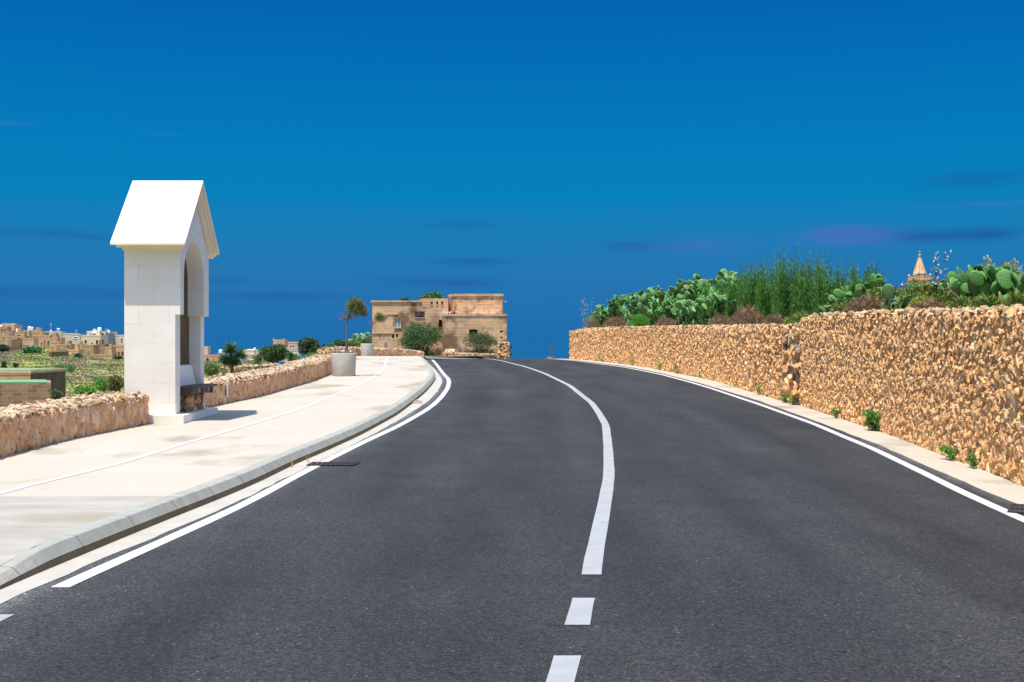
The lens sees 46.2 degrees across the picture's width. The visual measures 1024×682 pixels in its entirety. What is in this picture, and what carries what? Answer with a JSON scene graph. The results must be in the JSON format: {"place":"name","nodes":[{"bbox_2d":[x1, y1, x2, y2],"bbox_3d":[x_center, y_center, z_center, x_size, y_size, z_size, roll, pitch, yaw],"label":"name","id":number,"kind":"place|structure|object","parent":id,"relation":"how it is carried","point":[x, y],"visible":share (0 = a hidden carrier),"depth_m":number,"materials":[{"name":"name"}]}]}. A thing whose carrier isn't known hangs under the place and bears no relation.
{"place":"outdoors","nodes":[
{"label":"outdoors","id":0,"kind":"place"},
{"bbox_2d":[0,346,377,396],"bbox_3d":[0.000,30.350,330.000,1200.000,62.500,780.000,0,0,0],"label":"terrain","id":1,"kind":"structure","parent":0,"point":[37,365],"depth_m":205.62,"materials":[{"name":"plant"}]},
{"bbox_2d":[0,339,21,348],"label":"village house","id":2,"kind":"structure","parent":1,"relation":"on","point":[15,343],"depth_m":301.04,"materials":[{"name":"stone"}]},
{"bbox_2d":[0,379,50,406],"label":"stone shed","id":3,"kind":"structure","parent":1,"relation":"on","point":[18,391],"depth_m":40.00,"materials":[{"name":"stone"}]},
{"bbox_2d":[22,338,37,347],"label":"village house","id":4,"kind":"structure","parent":1,"relation":"on","point":[29,342],"depth_m":306.00,"materials":[{"name":"stone"}]},
{"bbox_2d":[0,368,65,398],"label":"stone shed","id":5,"kind":"structure","parent":1,"relation":"on","point":[56,377],"depth_m":51.70,"materials":[{"name":"stone"}]},
{"bbox_2d":[21,345,45,352],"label":"cactus hedge","id":6,"kind":"object","parent":1,"relation":"on","point":[34,349],"visible":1,"depth_m":269.50,"materials":[{"name":"green plant"}]},
{"bbox_2d":[34,331,51,349],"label":"village house","id":7,"kind":"structure","parent":1,"relation":"on","point":[43,339],"depth_m":312.00,"materials":[{"name":"stone"}]},
{"bbox_2d":[50,389,62,399],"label":"bush","id":8,"kind":"object","parent":1,"relation":"on","point":[56,394],"visible":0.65,"depth_m":37.87,"materials":[{"name":"green plant"}]},
{"bbox_2d":[51,336,64,351],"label":"village house","id":9,"kind":"structure","parent":1,"relation":"on","point":[55,344],"depth_m":296.00,"materials":[{"name":"stone"}]},
{"bbox_2d":[49,351,68,356],"bbox_3d":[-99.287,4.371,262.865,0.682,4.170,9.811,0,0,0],"label":"village shed","id":10,"kind":"structure","parent":1,"relation":"on","point":[58,353],"depth_m":261.93,"materials":[{"name":"stone"}]},
{"bbox_2d":[53,363,76,372],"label":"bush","id":11,"kind":"object","parent":1,"relation":"on","point":[69,367],"visible":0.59,"depth_m":149.49,"materials":[{"name":"green plant"}]},
{"bbox_2d":[0,391,150,457],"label":"stone wall","id":12,"kind":"structure","parent":1,"relation":"on","point":[31,425],"depth_m":17.48,"materials":[{"name":"stone"}]},
{"bbox_2d":[68,344,82,354],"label":"village house","id":13,"kind":"structure","parent":1,"relation":"on","point":[77,349],"depth_m":276.00,"materials":[{"name":"stone"}]},
{"bbox_2d":[72,334,83,343],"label":"village house","id":14,"kind":"structure","parent":1,"relation":"on","point":[76,338],"depth_m":342.00,"materials":[{"name":"paint"}]},
{"bbox_2d":[73,385,97,394],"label":"bush","id":15,"kind":"object","parent":1,"relation":"on","point":[81,390],"visible":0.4,"depth_m":43.91,"materials":[{"name":"green plant"}]},
{"bbox_2d":[81,345,99,354],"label":"village house","id":16,"kind":"structure","parent":1,"relation":"on","point":[90,349],"depth_m":284.00,"materials":[{"name":"stone"}]},
{"bbox_2d":[81,335,107,344],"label":"village house","id":17,"kind":"structure","parent":1,"relation":"on","point":[90,339],"depth_m":330.00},
{"bbox_2d":[91,376,109,393],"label":"bush","id":18,"kind":"object","parent":1,"relation":"on","point":[98,384],"visible":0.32,"depth_m":45.72,"materials":[{"name":"green plant"}]},
{"bbox_2d":[86,362,123,366],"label":"dry stone wall","id":19,"kind":"structure","parent":1,"relation":"on","point":[110,364],"depth_m":227.13,"materials":[{"name":"stone"}]},
{"bbox_2d":[93,354,116,358],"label":"village house","id":20,"kind":"structure","parent":1,"relation":"on","point":[107,356],"depth_m":268.00,"materials":[{"name":"stone"}]},
{"bbox_2d":[102,332,116,344],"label":"village house","id":21,"kind":"structure","parent":1,"relation":"on","point":[111,337],"depth_m":342.04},
{"bbox_2d":[105,344,115,353],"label":"village house","id":22,"kind":"structure","parent":1,"relation":"on","point":[110,349],"depth_m":282.00,"materials":[{"name":"stone"}]},
{"bbox_2d":[106,375,123,391],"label":"bush","id":23,"kind":"object","parent":1,"relation":"on","point":[115,383],"visible":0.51,"depth_m":39.91,"materials":[{"name":"green plant"}]},
{"bbox_2d":[113,345,123,356],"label":"village house","id":24,"kind":"structure","parent":1,"relation":"on","point":[120,350],"depth_m":287.97,"materials":[{"name":"stone"}]},
{"bbox_2d":[114,335,123,344],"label":"village house","id":25,"kind":"structure","parent":1,"relation":"on","point":[118,339],"depth_m":345.00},
{"bbox_2d":[204,362,223,375],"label":"bush","id":26,"kind":"object","parent":1,"relation":"on","point":[210,368],"visible":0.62,"depth_m":51.87,"materials":[{"name":"green plant"}]},
{"bbox_2d":[217,341,246,372],"bbox_3d":[-14.405,1.086,61.912,1.734,2.444,1.074,0,0,0],"label":"yucca","id":27,"kind":"object","parent":1,"relation":"on","point":[229,360],"visible":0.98,"depth_m":61.83,"materials":[{"name":"green plant"}]},
{"bbox_2d":[228,363,276,373],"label":"dry stone wall","id":28,"kind":"structure","parent":1,"relation":"on","point":[243,368],"depth_m":67.37,"materials":[{"name":"stone"}]},
{"bbox_2d":[204,354,331,406],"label":"stone wall","id":29,"kind":"structure","parent":1,"relation":"on","point":[250,384],"depth_m":28.43,"materials":[{"name":"stone"}]},
{"bbox_2d":[256,343,289,363],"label":"carob tree","id":30,"kind":"object","parent":1,"relation":"on","point":[278,352],"visible":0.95,"depth_m":129.31,"materials":[{"name":"green plant"}]},
{"bbox_2d":[297,336,321,355],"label":"carob tree","id":31,"kind":"object","parent":1,"relation":"on","point":[307,345],"visible":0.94,"depth_m":109.64,"materials":[{"name":"green plant"}]},
{"bbox_2d":[397,320,444,358],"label":"bush","id":32,"kind":"object","parent":1,"relation":"on","point":[419,339],"visible":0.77,"depth_m":96.67,"materials":[{"name":"green plant"}]},
{"bbox_2d":[417,290,444,299],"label":"tree","id":33,"kind":"object","parent":1,"relation":"on","point":[432,295],"visible":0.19,"depth_m":125.65,"materials":[{"name":"green plant"}]},
{"bbox_2d":[371,294,506,357],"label":"farmhouse","id":34,"kind":"object","parent":1,"relation":"on","point":[479,313],"visible":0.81,"depth_m":110.00,"materials":[{"name":"beige stone"}]},
{"bbox_2d":[446,352,497,358],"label":"stone wall","id":35,"kind":"structure","parent":1,"relation":"on","point":[470,355],"depth_m":73.69,"materials":[{"name":"stone"}]},
{"bbox_2d":[461,331,497,353],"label":"bush","id":36,"kind":"object","parent":1,"relation":"on","point":[474,339],"visible":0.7,"depth_m":87.63,"materials":[{"name":"green plant"}]},
{"bbox_2d":[497,342,509,358],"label":"stone pier","id":37,"kind":"structure","parent":1,"relation":"on","point":[503,350],"depth_m":75.20,"materials":[{"name":"stone"}]},
{"bbox_2d":[569,323,800,404],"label":"stone wall","id":38,"kind":"structure","parent":1,"relation":"on","point":[763,356],"depth_m":36.70,"materials":[{"name":"stone"}]},
{"bbox_2d":[797,304,1023,485],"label":"stone wall","id":39,"kind":"structure","parent":1,"relation":"on","point":[931,378],"depth_m":17.18,"materials":[{"name":"stone"}]},
{"bbox_2d":[907,250,930,284],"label":"church tower","id":40,"kind":"structure","parent":1,"relation":"on","point":[919,273],"depth_m":298.87,"materials":[{"name":"stone"}]},
{"bbox_2d":[0,356,481,495],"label":"pavement","id":41,"kind":"structure","parent":0,"point":[163,459],"depth_m":17.09,"materials":[{"name":"concrete"}]},
{"bbox_2d":[0,496,165,564],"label":"concrete patch","id":42,"kind":"object","parent":41,"relation":"on","point":[27,522],"visible":1,"depth_m":10.07,"materials":[{"name":"concrete"}]},
{"bbox_2d":[110,181,219,423],"bbox_3d":[-6.138,-0.642,21.455,1.284,4.445,2.410,0,0,0],"label":"wayside shelter","id":43,"kind":"object","parent":41,"relation":"on","point":[164,237],"visible":1,"depth_m":20.49,"materials":[{"name":"stone"}]},
{"bbox_2d":[331,353,355,375],"bbox_3d":[-5.172,0.722,36.900,0.762,0.700,0.763,0,0,0],"label":"planter","id":44,"kind":"object","parent":41,"relation":"on","point":[343,364],"visible":0.97,"depth_m":36.58,"materials":[{"name":"concrete"}]},
{"bbox_2d":[337,296,368,352],"bbox_3d":[-4.848,-0.483,36.943,0.912,1.812,0.666,0,0,27],"label":"olive tree","id":45,"kind":"object","parent":44,"relation":"on","point":[356,306],"visible":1,"depth_m":36.87,"materials":[{"name":"green plant"}]},
{"bbox_2d":[361,344,373,355],"bbox_3d":[-7.487,0.465,62.000,0.672,0.663,0.672,0,0,0],"label":"planter","id":46,"kind":"object","parent":41,"relation":"on","point":[366,349],"visible":0.86,"depth_m":61.72,"materials":[{"name":"concrete"}]},
{"bbox_2d":[368,312,385,342],"bbox_3d":[-6.999,-0.685,62.025,1.036,1.741,0.566,0,0,0],"label":"olive tree","id":47,"kind":"object","parent":46,"relation":"on","point":[380,317],"visible":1,"depth_m":61.99,"materials":[{"name":"green plant"}]},
{"bbox_2d":[318,346,423,355],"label":"stone wall","id":48,"kind":"structure","parent":41,"relation":"on","point":[384,351],"depth_m":64.58,"materials":[{"name":"stone"}]},
{"bbox_2d":[441,348,454,357],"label":"rock pile","id":49,"kind":"object","parent":41,"relation":"on","point":[448,353],"visible":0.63,"depth_m":71.43,"materials":[{"name":"stone"}]},
{"bbox_2d":[204,342,569,364],"bbox_3d":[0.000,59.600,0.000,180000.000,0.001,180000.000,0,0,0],"label":"sea","id":50,"kind":"structure","parent":0,"point":[530,350],"depth_m":9536.67,"materials":[{"name":"liquid"}]},
{"bbox_2d":[0,359,1023,681],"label":"road","id":51,"kind":"structure","parent":0,"point":[522,521],"depth_m":8.63,"materials":[{"name":"asphalt"}]},
{"bbox_2d":[0,356,435,589],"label":"kerb","id":52,"kind":"structure","parent":51,"relation":"on","point":[51,552],"depth_m":10.90,"materials":[{"name":"concrete"}]},
{"bbox_2d":[0,364,441,603],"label":"gutter","id":53,"kind":"object","parent":51,"relation":"on","point":[59,571],"visible":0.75,"depth_m":10.67,"materials":[{"name":"concrete"}]},
{"bbox_2d":[306,462,360,465],"bbox_3d":[-2.291,1.577,15.425,0.646,0.012,0.390,0,0,0],"label":"drain grate","id":54,"kind":"object","parent":51,"relation":"on","point":[332,463],"visible":1,"depth_m":15.40,"materials":[{"name":"metal"}]},
{"bbox_2d":[1007,504,1023,513],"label":"drain grate","id":55,"kind":"object","parent":51,"relation":"on","point":[1016,508],"visible":1,"depth_m":11.35,"materials":[{"name":"metal"}]},
{"bbox_2d":[0,0,1023,341],"label":"sky","id":56,"kind":"structure","parent":0,"point":[547,156],"materials":[{"name":"blue"}]},
{"bbox_2d":[565,359,1023,503],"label":"verge","id":57,"kind":"structure","parent":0,"point":[997,485],"depth_m":17.91,"materials":[{"name":"concrete"}]},
{"bbox_2d":[860,408,881,430],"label":"weed","id":58,"kind":"object","parent":57,"relation":"on","point":[872,417],"visible":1,"depth_m":20.44,"materials":[{"name":"green plant"}]},
{"bbox_2d":[937,443,955,459],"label":"weed","id":59,"kind":"object","parent":57,"relation":"on","point":[950,453],"visible":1,"depth_m":15.91,"materials":[{"name":"green plant"}]},
{"bbox_2d":[965,448,979,467],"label":"weed","id":60,"kind":"object","parent":57,"relation":"on","point":[973,461],"visible":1,"depth_m":14.96,"materials":[{"name":"green plant"}]},
{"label":"bank","id":61,"kind":"structure","parent":0,"visible":0},
{"bbox_2d":[595,308,619,326],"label":"prickly pear","id":62,"kind":"object","parent":61,"relation":"on","point":[604,314],"visible":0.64,"depth_m":59.06,"materials":[{"name":"green plant"}]},
{"bbox_2d":[601,314,627,327],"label":"dry scrub","id":63,"kind":"object","parent":61,"relation":"on","point":[611,322],"visible":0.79,"depth_m":56.86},
{"bbox_2d":[603,294,628,326],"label":"prickly pear","id":64,"kind":"object","parent":61,"relation":"on","point":[617,304],"visible":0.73,"depth_m":58.88,"materials":[{"name":"green plant"}]},
{"bbox_2d":[620,289,650,324],"bbox_3d":[6.009,-1.501,55.919,1.804,1.791,2.265,0,0,43],"label":"prickly pear","id":65,"kind":"object","parent":61,"relation":"on","point":[639,304],"visible":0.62,"depth_m":55.13,"materials":[{"name":"green plant"}]},
{"bbox_2d":[629,313,650,326],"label":"bush","id":66,"kind":"object","parent":61,"relation":"on","point":[638,320],"visible":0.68,"depth_m":52.10,"materials":[{"name":"green plant"}]},
{"bbox_2d":[640,285,664,302],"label":"prickly pear","id":67,"kind":"object","parent":61,"relation":"on","point":[650,291],"visible":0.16,"depth_m":55.98,"materials":[{"name":"green plant"}]},
{"bbox_2d":[644,288,672,325],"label":"prickly pear","id":68,"kind":"object","parent":61,"relation":"on","point":[660,294],"visible":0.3,"depth_m":51.05,"materials":[{"name":"green plant"}]},
{"bbox_2d":[654,316,675,325],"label":"dry scrub","id":69,"kind":"object","parent":61,"relation":"on","point":[666,322],"visible":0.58,"depth_m":46.66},
{"bbox_2d":[654,298,679,325],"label":"prickly pear","id":70,"kind":"object","parent":61,"relation":"on","point":[663,310],"visible":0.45,"depth_m":47.58,"materials":[{"name":"green plant"}]},
{"bbox_2d":[656,279,693,308],"bbox_3d":[6.949,-1.576,49.579,1.783,1.961,2.788,0,0,0],"label":"prickly pear","id":71,"kind":"object","parent":61,"relation":"on","point":[675,291],"visible":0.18,"depth_m":49.42,"materials":[{"name":"green plant"}]},
{"bbox_2d":[670,299,697,324],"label":"prickly pear","id":72,"kind":"object","parent":61,"relation":"on","point":[681,310],"visible":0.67,"depth_m":43.91,"materials":[{"name":"green plant"}]},
{"bbox_2d":[685,274,700,292],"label":"prickly pear","id":73,"kind":"object","parent":61,"relation":"on","point":[695,277],"visible":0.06,"depth_m":50.24,"materials":[{"name":"green plant"}]},
{"bbox_2d":[676,279,711,301],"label":"prickly pear","id":74,"kind":"object","parent":61,"relation":"on","point":[687,292],"visible":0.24,"depth_m":46.26,"materials":[{"name":"green plant"}]},
{"bbox_2d":[689,293,719,325],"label":"prickly pear","id":75,"kind":"object","parent":61,"relation":"on","point":[697,309],"visible":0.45,"depth_m":40.81,"materials":[{"name":"green plant"}]},
{"bbox_2d":[696,269,727,298],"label":"feathery shrub","id":76,"kind":"object","parent":61,"relation":"on","point":[709,286],"visible":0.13,"depth_m":41.90,"materials":[{"name":"green plant"}]},
{"bbox_2d":[706,313,730,325],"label":"dry scrub","id":77,"kind":"object","parent":61,"relation":"on","point":[721,320],"visible":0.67,"depth_m":38.40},
{"bbox_2d":[701,290,736,322],"bbox_3d":[7.014,-1.078,40.087,1.044,1.301,2.439,0,0,-12],"label":"prickly pear","id":78,"kind":"object","parent":61,"relation":"on","point":[708,305],"visible":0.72,"depth_m":40.11,"materials":[{"name":"green plant"}]},
{"bbox_2d":[699,269,740,298],"bbox_3d":[7.994,-1.665,44.699,1.991,2.131,2.744,0,0,0],"label":"prickly pear","id":79,"kind":"object","parent":61,"relation":"on","point":[718,278],"visible":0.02,"depth_m":44.95,"materials":[{"name":"green plant"}]},
{"bbox_2d":[711,264,750,318],"bbox_3d":[7.349,-1.544,39.984,1.375,2.193,1.170,0,0,0],"label":"feathery shrub","id":80,"kind":"object","parent":61,"relation":"on","point":[730,295],"visible":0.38,"depth_m":39.90,"materials":[{"name":"green plant"}]},
{"bbox_2d":[715,271,751,297],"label":"prickly pear","id":81,"kind":"object","parent":61,"relation":"on","point":[726,277],"visible":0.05,"depth_m":42.51,"materials":[{"name":"green plant"}]},
{"bbox_2d":[727,303,765,325],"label":"dry scrub","id":82,"kind":"object","parent":61,"relation":"on","point":[740,313],"visible":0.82,"depth_m":34.59,"materials":[{"name":"plant"}]},
{"bbox_2d":[735,251,767,319],"bbox_3d":[7.635,-1.642,38.223,1.324,2.439,1.060,0,0,-27],"label":"feathery shrub","id":83,"kind":"object","parent":61,"relation":"on","point":[744,298],"visible":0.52,"depth_m":38.03,"materials":[{"name":"green plant"}]},
{"bbox_2d":[752,246,786,318],"bbox_3d":[7.615,-1.590,35.517,1.063,2.448,1.164,0,0,0],"label":"feathery shrub","id":84,"kind":"object","parent":61,"relation":"on","point":[763,300],"visible":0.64,"depth_m":35.36,"materials":[{"name":"green plant"}]},
{"bbox_2d":[761,311,785,323],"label":"dry scrub","id":85,"kind":"object","parent":61,"relation":"on","point":[775,318],"visible":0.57,"depth_m":31.96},
{"bbox_2d":[769,244,807,318],"bbox_3d":[7.735,-1.559,33.595,1.234,2.353,1.081,0,0,0],"label":"feathery shrub","id":86,"kind":"object","parent":61,"relation":"on","point":[783,293],"visible":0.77,"depth_m":33.39,"materials":[{"name":"green plant"}]},
{"bbox_2d":[781,309,811,324],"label":"weeds","id":87,"kind":"object","parent":61,"relation":"on","point":[798,316],"visible":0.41,"depth_m":28.38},
{"bbox_2d":[595,302,997,327],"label":"bank undergrowth","id":88,"kind":"object","parent":61,"relation":"on","point":[891,308],"visible":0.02,"depth_m":23.70,"materials":[{"name":"green plant"}]},
{"bbox_2d":[789,250,824,315],"bbox_3d":[7.923,-1.444,31.997,1.020,2.088,0.958,0,0,0],"label":"feathery shrub","id":89,"kind":"object","parent":61,"relation":"on","point":[802,302],"visible":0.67,"depth_m":31.96,"materials":[{"name":"green plant"}]},
{"bbox_2d":[806,253,858,314],"bbox_3d":[8.143,-1.353,30.308,1.493,1.962,1.028,0,0,0],"label":"feathery shrub","id":90,"kind":"object","parent":61,"relation":"on","point":[821,288],"visible":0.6,"depth_m":30.18,"materials":[{"name":"green plant"}]},
{"bbox_2d":[819,279,861,311],"bbox_3d":[8.042,-0.919,29.237,0.948,1.094,3.112,0,0,0],"label":"prickly pear","id":91,"kind":"object","parent":61,"relation":"on","point":[836,296],"visible":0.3,"depth_m":28.53,"materials":[{"name":"green plant"}]},
{"bbox_2d":[831,299,850,312],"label":"weeds","id":92,"kind":"object","parent":61,"relation":"on","point":[838,307],"visible":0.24,"depth_m":25.52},
{"bbox_2d":[842,293,881,312],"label":"dry scrub","id":93,"kind":"object","parent":61,"relation":"on","point":[858,305],"visible":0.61,"depth_m":24.52,"materials":[{"name":"plant"}]},
{"bbox_2d":[844,274,884,303],"bbox_3d":[8.242,-0.940,27.334,1.000,1.126,1.477,0,0,0],"label":"prickly pear","id":94,"kind":"object","parent":61,"relation":"on","point":[874,280],"visible":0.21,"depth_m":27.12,"materials":[{"name":"green plant"}]},
{"bbox_2d":[841,255,889,304],"bbox_3d":[8.265,-1.184,28.056,1.021,1.734,0.923,0,0,-6],"label":"feathery shrub","id":95,"kind":"object","parent":61,"relation":"on","point":[854,278],"visible":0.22,"depth_m":27.96,"materials":[{"name":"green plant"}]},
{"bbox_2d":[862,283,885,303],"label":"weeds","id":96,"kind":"object","parent":61,"relation":"on","point":[877,292],"visible":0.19,"depth_m":25.84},
{"bbox_2d":[880,284,898,310],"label":"prickly pear","id":97,"kind":"object","parent":61,"relation":"on","point":[888,293],"visible":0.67,"depth_m":23.99,"materials":[{"name":"green plant"}]},
{"bbox_2d":[899,295,911,308],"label":"prickly pear","id":98,"kind":"object","parent":61,"relation":"on","point":[906,300],"visible":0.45,"depth_m":21.99,"materials":[{"name":"green plant"}]},
{"bbox_2d":[893,277,926,308],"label":"weeds","id":99,"kind":"object","parent":61,"relation":"on","point":[909,291],"visible":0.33,"depth_m":23.66,"materials":[{"name":"plant"}]},
{"bbox_2d":[906,292,933,307],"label":"weeds","id":100,"kind":"object","parent":61,"relation":"on","point":[918,300],"visible":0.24,"depth_m":20.53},
{"bbox_2d":[911,297,947,308],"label":"dry scrub","id":101,"kind":"object","parent":61,"relation":"on","point":[928,304],"visible":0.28,"depth_m":19.40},
{"bbox_2d":[917,276,943,296],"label":"weeds","id":102,"kind":"object","parent":61,"relation":"on","point":[930,290],"visible":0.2,"depth_m":22.52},
{"bbox_2d":[923,279,949,292],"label":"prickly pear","id":103,"kind":"object","parent":61,"relation":"on","point":[942,282],"visible":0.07,"depth_m":22.52,"materials":[{"name":"green plant"}]},
{"bbox_2d":[931,250,951,293],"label":"dry stalks","id":104,"kind":"object","parent":61,"relation":"on","point":[935,272],"visible":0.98,"depth_m":21.89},
{"bbox_2d":[929,286,954,305],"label":"weeds","id":105,"kind":"object","parent":61,"relation":"on","point":[944,296],"visible":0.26,"depth_m":20.20,"materials":[{"name":"plant"}]},
{"bbox_2d":[947,294,974,308],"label":"weeds","id":106,"kind":"object","parent":61,"relation":"on","point":[956,303],"visible":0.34,"depth_m":17.62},
{"bbox_2d":[947,264,985,299],"bbox_3d":[7.315,-0.815,19.068,0.817,0.817,0.850,0,0,0],"label":"prickly pear","id":107,"kind":"object","parent":61,"relation":"on","point":[955,280],"visible":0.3,"depth_m":19.03,"materials":[{"name":"green plant"}]},
{"bbox_2d":[966,292,1000,308],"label":"weeds","id":108,"kind":"object","parent":61,"relation":"on","point":[989,301],"visible":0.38,"depth_m":16.50,"materials":[{"name":"plant"}]},
{"bbox_2d":[960,263,1014,299],"bbox_3d":[7.419,-0.824,18.577,0.796,0.838,0.862,0,0,0],"label":"prickly pear","id":109,"kind":"object","parent":61,"relation":"on","point":[977,283],"visible":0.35,"depth_m":18.47,"materials":[{"name":"green plant"}]},
{"bbox_2d":[990,269,1023,300],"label":"prickly pear","id":110,"kind":"object","parent":61,"relation":"on","point":[1004,283],"visible":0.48,"depth_m":16.59,"materials":[{"name":"green plant"}]},
{"bbox_2d":[996,290,1023,306],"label":"weeds","id":111,"kind":"object","parent":61,"relation":"on","point":[1013,298],"visible":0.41,"depth_m":15.33,"materials":[{"name":"plant"}]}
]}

